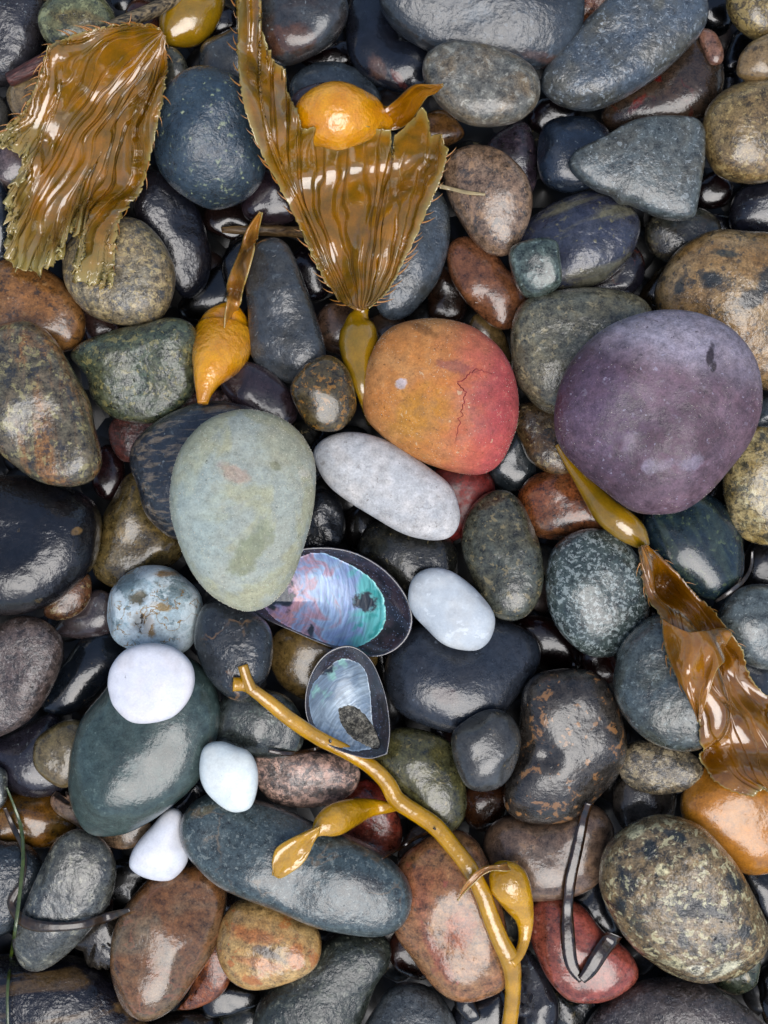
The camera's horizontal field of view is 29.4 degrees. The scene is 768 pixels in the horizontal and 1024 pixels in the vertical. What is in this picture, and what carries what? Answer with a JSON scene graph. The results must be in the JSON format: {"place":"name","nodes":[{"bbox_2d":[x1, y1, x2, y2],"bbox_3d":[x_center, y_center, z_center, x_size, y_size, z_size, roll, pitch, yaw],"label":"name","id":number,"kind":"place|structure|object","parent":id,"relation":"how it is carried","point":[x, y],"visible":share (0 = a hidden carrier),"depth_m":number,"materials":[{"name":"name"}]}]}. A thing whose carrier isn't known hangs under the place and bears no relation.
{"place":"outdoors","nodes":[
{"label":"outdoors","id":0,"kind":"place"},
{"bbox_2d":[0,0,763,1023],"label":"ground","id":1,"kind":"structure","parent":0,"point":[542,194],"depth_m":0.85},
{"bbox_2d":[0,0,43,86],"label":"cobble","id":2,"kind":"object","parent":1,"relation":"on","point":[21,39],"visible":0.7,"depth_m":0.80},
{"bbox_2d":[0,615,63,736],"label":"cobble","id":3,"kind":"object","parent":1,"relation":"on","point":[31,652],"visible":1,"depth_m":0.78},
{"bbox_2d":[0,713,64,797],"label":"cobble","id":4,"kind":"object","parent":1,"relation":"on","point":[26,778],"visible":0.71,"depth_m":0.80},
{"bbox_2d":[32,719,79,787],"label":"pebble","id":5,"kind":"object","parent":4,"relation":"on","point":[52,746],"visible":0.66,"depth_m":0.79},
{"bbox_2d":[0,791,76,847],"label":"cobble","id":6,"kind":"object","parent":1,"relation":"on","point":[45,824],"visible":0.76,"depth_m":0.81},
{"bbox_2d":[0,840,42,935],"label":"cobble","id":7,"kind":"object","parent":6,"relation":"on","point":[10,859],"visible":0.77,"depth_m":0.79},
{"bbox_2d":[50,791,150,848],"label":"cobble","id":8,"kind":"object","parent":6,"relation":"on","point":[60,804],"visible":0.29,"depth_m":0.80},
{"bbox_2d":[0,260,85,351],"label":"cobble","id":9,"kind":"object","parent":1,"relation":"on","point":[50,305],"visible":0.61,"depth_m":0.79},
{"bbox_2d":[0,320,101,486],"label":"cobble","id":10,"kind":"object","parent":9,"relation":"on","point":[48,434],"visible":1,"depth_m":0.76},
{"bbox_2d":[0,475,101,615],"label":"cobble","id":11,"kind":"object","parent":1,"relation":"on","point":[50,539],"visible":0.97,"depth_m":0.77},
{"bbox_2d":[12,829,115,971],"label":"cobble","id":12,"kind":"object","parent":1,"relation":"on","point":[75,880],"visible":0.98,"depth_m":0.78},
{"bbox_2d":[3,807,129,931],"bbox_3d":[-0.182,0.203,0.787,0.089,0.024,0.041,36,90,0],"label":"seagrass strand","id":13,"kind":"object","parent":12,"relation":"on","point":[28,923],"visible":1,"depth_m":0.78},
{"bbox_2d":[37,0,115,43],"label":"pebble","id":14,"kind":"object","parent":1,"relation":"on","point":[54,16],"visible":0.62,"depth_m":0.79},
{"bbox_2d":[55,589,109,638],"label":"cobble","id":15,"kind":"object","parent":1,"relation":"on","point":[90,620],"visible":0.79,"depth_m":0.81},
{"bbox_2d":[44,574,91,619],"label":"pebble","id":16,"kind":"object","parent":15,"relation":"on","point":[75,601],"visible":0.69,"depth_m":0.80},
{"bbox_2d":[42,633,125,714],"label":"cobble","id":17,"kind":"object","parent":1,"relation":"on","point":[81,681],"visible":0.85,"depth_m":0.81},
{"bbox_2d":[5,0,180,86],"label":"driftwood stick","id":18,"kind":"object","parent":1,"relation":"on","point":[22,73],"visible":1,"depth_m":0.79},
{"bbox_2d":[75,909,117,969],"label":"cobble","id":19,"kind":"object","parent":1,"relation":"on","point":[94,945],"visible":0.34,"depth_m":0.81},
{"bbox_2d":[92,444,125,499],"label":"pebble","id":20,"kind":"object","parent":1,"relation":"on","point":[108,479],"visible":0.72,"depth_m":0.82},
{"bbox_2d":[0,0,224,289],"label":"kelp frond","id":21,"kind":"object","parent":1,"relation":"on","point":[79,132],"visible":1,"depth_m":0.79,"materials":[{"name":"plant"}]},
{"bbox_2d":[112,857,147,909],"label":"pebble","id":22,"kind":"object","parent":1,"relation":"on","point":[129,882],"visible":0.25,"depth_m":0.82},
{"bbox_2d":[70,317,196,423],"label":"cobble","id":23,"kind":"object","parent":1,"relation":"on","point":[141,374],"visible":0.98,"depth_m":0.78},
{"bbox_2d":[92,472,181,587],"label":"cobble","id":24,"kind":"object","parent":1,"relation":"on","point":[132,536],"visible":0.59,"depth_m":0.80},
{"bbox_2d":[68,656,219,836],"bbox_3d":[-0.130,0.124,0.779,0.070,0.047,0.105,45,90,0],"label":"cobble","id":25,"kind":"object","parent":1,"relation":"on","point":[125,776],"visible":0.77,"depth_m":0.76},
{"bbox_2d":[108,643,194,723],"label":"cobble","id":26,"kind":"object","parent":25,"relation":"on","point":[151,683],"visible":1,"depth_m":0.74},
{"bbox_2d":[107,565,202,652],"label":"cobble","id":27,"kind":"object","parent":1,"relation":"on","point":[160,604],"visible":0.84,"depth_m":0.77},
{"bbox_2d":[110,863,226,1021],"bbox_3d":[-0.117,0.233,0.794,0.062,0.040,0.082,0,90,0],"label":"cobble","id":28,"kind":"object","parent":1,"relation":"on","point":[163,940],"visible":0.91,"depth_m":0.78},
{"bbox_2d":[129,808,187,880],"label":"cobble","id":29,"kind":"object","parent":28,"relation":"on","point":[158,853],"visible":1,"depth_m":0.78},
{"bbox_2d":[132,169,211,298],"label":"cobble","id":30,"kind":"object","parent":1,"relation":"on","point":[167,212],"visible":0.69,"depth_m":0.81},
{"bbox_2d":[62,216,175,326],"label":"cobble","id":31,"kind":"object","parent":30,"relation":"on","point":[140,291],"visible":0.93,"depth_m":0.78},
{"bbox_2d":[129,401,255,539],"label":"cobble","id":32,"kind":"object","parent":1,"relation":"on","point":[157,445],"visible":0.45,"depth_m":0.77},
{"bbox_2d":[169,409,315,611],"bbox_3d":[-0.072,-0.001,0.747,0.074,0.049,0.104,0,90,0],"label":"cobble","id":33,"kind":"object","parent":32,"relation":"on","point":[242,490],"visible":1,"depth_m":0.73,"materials":[{"name":"green"}]},
{"bbox_2d":[177,948,229,1009],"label":"cobble","id":34,"kind":"object","parent":1,"relation":"on","point":[211,983],"visible":0.62,"depth_m":0.81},
{"bbox_2d":[153,65,266,209],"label":"cobble","id":35,"kind":"object","parent":1,"relation":"on","point":[206,149],"visible":0.89,"depth_m":0.77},
{"bbox_2d":[177,264,244,323],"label":"cobble","id":36,"kind":"object","parent":1,"relation":"on","point":[193,310],"visible":0.56,"depth_m":0.82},
{"bbox_2d":[201,982,261,1017],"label":"pebble","id":37,"kind":"object","parent":1,"relation":"on","point":[233,999],"visible":0.9,"depth_m":0.82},
{"bbox_2d":[199,27,288,91],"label":"cobble","id":38,"kind":"object","parent":1,"relation":"on","point":[217,50],"visible":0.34,"depth_m":0.80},
{"bbox_2d":[220,361,297,424],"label":"cobble","id":39,"kind":"object","parent":1,"relation":"on","point":[256,386],"visible":0.75,"depth_m":0.78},
{"bbox_2d":[217,688,303,758],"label":"cobble","id":40,"kind":"object","parent":1,"relation":"on","point":[253,727],"visible":0.81,"depth_m":0.77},
{"bbox_2d":[199,741,257,811],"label":"pebble","id":41,"kind":"object","parent":40,"relation":"on","point":[228,772],"visible":1,"depth_m":0.75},
{"bbox_2d":[194,600,272,700],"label":"cobble","id":42,"kind":"object","parent":40,"relation":"on","point":[228,640],"visible":0.91,"depth_m":0.76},
{"bbox_2d":[241,168,294,225],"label":"pebble","id":43,"kind":"object","parent":1,"relation":"on","point":[267,200],"visible":0.68,"depth_m":0.81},
{"bbox_2d":[245,237,325,383],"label":"cobble","id":44,"kind":"object","parent":1,"relation":"on","point":[287,343],"visible":0.92,"depth_m":0.78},
{"bbox_2d":[192,211,262,405],"bbox_3d":[-0.086,-0.111,0.791,0.033,0.052,0.110,4,90,0],"label":"kelp bladder","id":45,"kind":"object","parent":44,"relation":"on","point":[221,351],"visible":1,"depth_m":0.78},
{"bbox_2d":[179,794,411,936],"bbox_3d":[-0.047,0.189,0.780,0.132,0.037,0.050,22,90,0],"label":"cobble","id":46,"kind":"object","parent":1,"relation":"on","point":[345,883],"visible":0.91,"depth_m":0.77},
{"bbox_2d":[261,0,348,65],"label":"cobble","id":47,"kind":"object","parent":1,"relation":"on","point":[296,31],"visible":0.92,"depth_m":0.78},
{"bbox_2d":[254,749,359,807],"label":"cobble","id":48,"kind":"object","parent":1,"relation":"on","point":[314,779],"visible":0.91,"depth_m":0.79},
{"bbox_2d":[253,933,390,1023],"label":"cobble","id":49,"kind":"object","parent":1,"relation":"on","point":[338,983],"visible":0.77,"depth_m":0.79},
{"bbox_2d":[216,899,321,989],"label":"cobble","id":50,"kind":"object","parent":49,"relation":"on","point":[258,947],"visible":0.81,"depth_m":0.78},
{"bbox_2d":[290,355,356,431],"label":"pebble","id":51,"kind":"object","parent":1,"relation":"on","point":[322,392],"visible":1,"depth_m":0.77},
{"bbox_2d":[271,628,377,699],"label":"cobble","id":52,"kind":"object","parent":1,"relation":"on","point":[296,658],"visible":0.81,"depth_m":0.79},
{"bbox_2d":[304,489,345,547],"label":"pebble","id":53,"kind":"object","parent":1,"relation":"on","point":[327,526],"visible":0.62,"depth_m":0.81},
{"bbox_2d":[289,61,380,100],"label":"cobble","id":54,"kind":"object","parent":1,"relation":"on","point":[318,72],"visible":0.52,"depth_m":0.80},
{"bbox_2d":[227,0,455,425],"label":"kelp frond","id":55,"kind":"object","parent":1,"relation":"on","point":[358,212],"visible":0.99,"depth_m":0.79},
{"bbox_2d":[295,81,443,150],"bbox_3d":[-0.013,-0.211,0.775,0.086,0.060,0.037,0,90,0],"label":"kelp bladder","id":56,"kind":"object","parent":55,"relation":"on","point":[340,115],"visible":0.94,"depth_m":0.77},
{"bbox_2d":[317,301,368,355],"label":"pebble","id":57,"kind":"object","parent":1,"relation":"on","point":[331,317],"visible":0.37,"depth_m":0.81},
{"bbox_2d":[343,778,402,856],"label":"cobble","id":58,"kind":"object","parent":1,"relation":"on","point":[383,833],"visible":0.5,"depth_m":0.81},
{"bbox_2d":[346,0,427,93],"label":"cobble","id":59,"kind":"object","parent":1,"relation":"on","point":[383,53],"visible":0.77,"depth_m":0.80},
{"bbox_2d":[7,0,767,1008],"bbox_3d":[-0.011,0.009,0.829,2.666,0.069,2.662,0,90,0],"label":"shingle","id":60,"kind":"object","parent":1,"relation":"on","point":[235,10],"visible":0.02,"depth_m":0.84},
{"bbox_2d":[0,953,148,1023],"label":"cobble","id":61,"kind":"object","parent":60,"relation":"on","point":[70,989],"visible":0.68,"depth_m":0.80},
{"bbox_2d":[586,977,765,1023],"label":"cobble","id":62,"kind":"object","parent":60,"relation":"on","point":[665,1000],"visible":0.96,"depth_m":0.79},
{"bbox_2d":[357,520,457,593],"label":"cobble","id":63,"kind":"object","parent":1,"relation":"on","point":[402,559],"visible":0.59,"depth_m":0.80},
{"bbox_2d":[313,432,459,539],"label":"cobble","id":64,"kind":"object","parent":63,"relation":"on","point":[391,485],"visible":0.99,"depth_m":0.78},
{"bbox_2d":[365,981,455,1023],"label":"cobble","id":65,"kind":"object","parent":1,"relation":"on","point":[408,1002],"visible":1,"depth_m":0.79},
{"bbox_2d":[376,190,450,319],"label":"cobble","id":66,"kind":"object","parent":1,"relation":"on","point":[419,276],"visible":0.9,"depth_m":0.79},
{"bbox_2d":[374,727,466,831],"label":"cobble","id":67,"kind":"object","parent":1,"relation":"on","point":[417,764],"visible":0.91,"depth_m":0.79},
{"bbox_2d":[363,318,518,474],"bbox_3d":[0.030,-0.062,0.785,0.085,0.047,0.084,0,90,0],"label":"cobble","id":68,"kind":"object","parent":1,"relation":"on","point":[440,393],"visible":1,"depth_m":0.77,"materials":[{"name":"orange"}]},
{"bbox_2d":[428,264,467,321],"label":"pebble","id":69,"kind":"object","parent":1,"relation":"on","point":[446,300],"visible":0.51,"depth_m":0.82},
{"bbox_2d":[394,829,507,1002],"bbox_3d":[0.036,0.219,0.795,0.065,0.041,0.092,0,90,0],"label":"cobble","id":70,"kind":"object","parent":1,"relation":"on","point":[442,936],"visible":0.78,"depth_m":0.78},
{"bbox_2d":[232,664,533,1023],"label":"kelp stipe","id":71,"kind":"object","parent":70,"relation":"on","point":[510,890],"visible":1,"depth_m":0.77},
{"bbox_2d":[384,618,540,732],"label":"cobble","id":72,"kind":"object","parent":1,"relation":"on","point":[431,680],"visible":0.74,"depth_m":0.79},
{"bbox_2d":[408,568,494,650],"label":"cobble","id":73,"kind":"object","parent":72,"relation":"on","point":[449,608],"visible":1,"depth_m":0.78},
{"bbox_2d":[451,709,520,791],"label":"cobble","id":74,"kind":"object","parent":72,"relation":"on","point":[485,746],"visible":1,"depth_m":0.77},
{"bbox_2d":[434,468,494,540],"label":"cobble","id":75,"kind":"object","parent":1,"relation":"on","point":[469,491],"visible":0.32,"depth_m":0.81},
{"bbox_2d":[461,490,543,620],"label":"cobble","id":76,"kind":"object","parent":75,"relation":"on","point":[501,551],"visible":0.99,"depth_m":0.79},
{"bbox_2d":[379,0,584,69],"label":"cobble","id":77,"kind":"object","parent":1,"relation":"on","point":[538,34],"visible":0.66,"depth_m":0.77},
{"bbox_2d":[422,40,539,126],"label":"cobble","id":78,"kind":"object","parent":77,"relation":"on","point":[486,85],"visible":0.98,"depth_m":0.76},
{"bbox_2d":[464,785,508,831],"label":"pebble","id":79,"kind":"object","parent":1,"relation":"on","point":[485,810],"visible":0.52,"depth_m":0.82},
{"bbox_2d":[447,236,527,329],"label":"cobble","id":80,"kind":"object","parent":1,"relation":"on","point":[486,288],"visible":0.91,"depth_m":0.80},
{"bbox_2d":[443,144,532,255],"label":"cobble","id":81,"kind":"object","parent":1,"relation":"on","point":[494,220],"visible":1,"depth_m":0.78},
{"bbox_2d":[487,121,536,191],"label":"cobble","id":82,"kind":"object","parent":1,"relation":"on","point":[515,142],"visible":0.53,"depth_m":0.81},
{"bbox_2d":[489,432,535,491],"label":"pebble","id":83,"kind":"object","parent":1,"relation":"on","point":[514,470],"visible":0.75,"depth_m":0.81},
{"bbox_2d":[518,948,558,1023],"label":"cobble","id":84,"kind":"object","parent":1,"relation":"on","point":[539,1003],"visible":0.64,"depth_m":0.81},
{"bbox_2d":[516,402,568,473],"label":"cobble","id":85,"kind":"object","parent":1,"relation":"on","point":[535,431],"visible":0.63,"depth_m":0.80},
{"bbox_2d":[514,615,581,672],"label":"cobble","id":86,"kind":"object","parent":1,"relation":"on","point":[558,650],"visible":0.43,"depth_m":0.82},
{"bbox_2d":[482,804,614,901],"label":"cobble","id":87,"kind":"object","parent":1,"relation":"on","point":[541,853],"visible":0.69,"depth_m":0.79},
{"bbox_2d":[560,802,591,982],"bbox_3d":[0.103,0.204,0.785,0.014,0.011,0.099,2,90,0],"label":"seagrass ribbon","id":88,"kind":"object","parent":87,"relation":"on","point":[568,943],"visible":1,"depth_m":0.79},
{"bbox_2d":[503,668,626,824],"bbox_3d":[0.098,0.127,0.794,0.067,0.041,0.086,0,90,0],"label":"cobble","id":89,"kind":"object","parent":1,"relation":"on","point":[571,757],"visible":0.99,"depth_m":0.78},
{"bbox_2d":[517,471,616,539],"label":"cobble","id":90,"kind":"object","parent":1,"relation":"on","point":[555,506],"visible":0.65,"depth_m":0.80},
{"bbox_2d":[537,116,609,192],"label":"cobble","id":91,"kind":"object","parent":1,"relation":"on","point":[561,140],"visible":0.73,"depth_m":0.79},
{"bbox_2d":[568,115,705,220],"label":"cobble","id":92,"kind":"object","parent":91,"relation":"on","point":[652,166],"visible":1,"depth_m":0.78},
{"bbox_2d":[510,287,651,414],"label":"cobble","id":93,"kind":"object","parent":1,"relation":"on","point":[552,334],"visible":0.59,"depth_m":0.78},
{"bbox_2d":[554,309,762,514],"bbox_3d":[0.141,-0.051,0.756,0.106,0.058,0.105,0,90,0],"label":"cobble","id":94,"kind":"object","parent":93,"relation":"on","point":[656,412],"visible":1,"depth_m":0.73,"materials":[{"name":"purple"}]},
{"bbox_2d":[521,190,640,289],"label":"cobble","id":95,"kind":"object","parent":1,"relation":"on","point":[594,234],"visible":0.74,"depth_m":0.79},
{"bbox_2d":[508,238,561,297],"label":"pebble","id":96,"kind":"object","parent":95,"relation":"on","point":[535,267],"visible":1,"depth_m":0.78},
{"bbox_2d":[530,900,638,1003],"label":"cobble","id":97,"kind":"object","parent":1,"relation":"on","point":[616,975],"visible":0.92,"depth_m":0.79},
{"bbox_2d":[545,528,649,657],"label":"cobble","id":98,"kind":"object","parent":1,"relation":"on","point":[598,604],"visible":0.96,"depth_m":0.78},
{"bbox_2d":[593,247,644,293],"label":"cobble","id":99,"kind":"object","parent":1,"relation":"on","point":[628,275],"visible":0.39,"depth_m":0.81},
{"bbox_2d":[612,777,676,827],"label":"pebble","id":100,"kind":"object","parent":1,"relation":"on","point":[630,804],"visible":0.42,"depth_m":0.81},
{"bbox_2d":[613,613,702,751],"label":"cobble","id":101,"kind":"object","parent":1,"relation":"on","point":[653,704],"visible":0.72,"depth_m":0.76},
{"bbox_2d":[555,444,767,796],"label":"kelp frond","id":102,"kind":"object","parent":1,"relation":"on","point":[727,697],"visible":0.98,"depth_m":0.78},
{"bbox_2d":[620,740,703,794],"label":"cobble","id":103,"kind":"object","parent":1,"relation":"on","point":[650,768],"visible":0.84,"depth_m":0.79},
{"bbox_2d":[601,37,724,130],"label":"cobble","id":104,"kind":"object","parent":1,"relation":"on","point":[690,81],"visible":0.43,"depth_m":0.80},
{"bbox_2d":[540,0,708,111],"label":"cobble","id":105,"kind":"object","parent":104,"relation":"on","point":[612,52],"visible":1,"depth_m":0.78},
{"bbox_2d":[644,207,721,262],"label":"pebble","id":106,"kind":"object","parent":1,"relation":"on","point":[665,240],"visible":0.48,"depth_m":0.81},
{"bbox_2d":[599,814,767,983],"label":"cobble","id":107,"kind":"object","parent":1,"relation":"on","point":[679,899],"visible":1,"depth_m":0.76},
{"bbox_2d":[642,494,743,600],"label":"cobble","id":108,"kind":"object","parent":1,"relation":"on","point":[700,545],"visible":0.75,"depth_m":0.80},
{"bbox_2d":[654,229,767,390],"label":"cobble","id":109,"kind":"object","parent":1,"relation":"on","point":[721,275],"visible":0.65,"depth_m":0.78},
{"bbox_2d":[698,171,733,209],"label":"pebble","id":110,"kind":"object","parent":1,"relation":"on","point":[716,191],"visible":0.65,"depth_m":0.82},
{"bbox_2d":[680,766,767,874],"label":"cobble","id":111,"kind":"object","parent":1,"relation":"on","point":[734,825],"visible":0.64,"depth_m":0.78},
{"bbox_2d":[702,79,767,183],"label":"cobble","id":112,"kind":"object","parent":1,"relation":"on","point":[735,121],"visible":1,"depth_m":0.78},
{"bbox_2d":[717,584,767,669],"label":"cobble","id":113,"kind":"object","parent":1,"relation":"on","point":[742,614],"visible":0.92,"depth_m":0.79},
{"bbox_2d":[722,426,767,544],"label":"cobble","id":114,"kind":"object","parent":1,"relation":"on","point":[745,484],"visible":0.77,"depth_m":0.79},
{"bbox_2d":[726,0,767,39],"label":"cobble","id":115,"kind":"object","parent":1,"relation":"on","point":[749,19],"visible":1,"depth_m":0.78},
{"bbox_2d":[728,182,767,231],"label":"cobble","id":116,"kind":"object","parent":1,"relation":"on","point":[748,210],"visible":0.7,"depth_m":0.81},
{"bbox_2d":[736,34,767,80],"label":"pebble","id":117,"kind":"object","parent":1,"relation":"on","point":[752,63],"visible":1,"depth_m":0.78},
{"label":"pebble","id":118,"kind":"object","parent":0,"visible":0},
{"bbox_2d":[305,645,389,758],"bbox_3d":[-0.019,0.101,0.786,0.045,0.017,0.060,0,90,0],"label":"mussel shell","id":119,"kind":"object","parent":118,"relation":"on","point":[345,699],"visible":1,"depth_m":0.79},
{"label":"pebble","id":120,"kind":"object","parent":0,"visible":0},
{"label":"pebble","id":121,"kind":"object","parent":120,"relation":"on","visible":0},
{"bbox_2d":[253,547,412,656],"bbox_3d":[-0.028,0.045,0.797,0.092,0.015,0.053,23,90,0],"label":"mussel shell","id":122,"kind":"object","parent":121,"relation":"on","point":[331,597],"visible":0.9,"depth_m":0.80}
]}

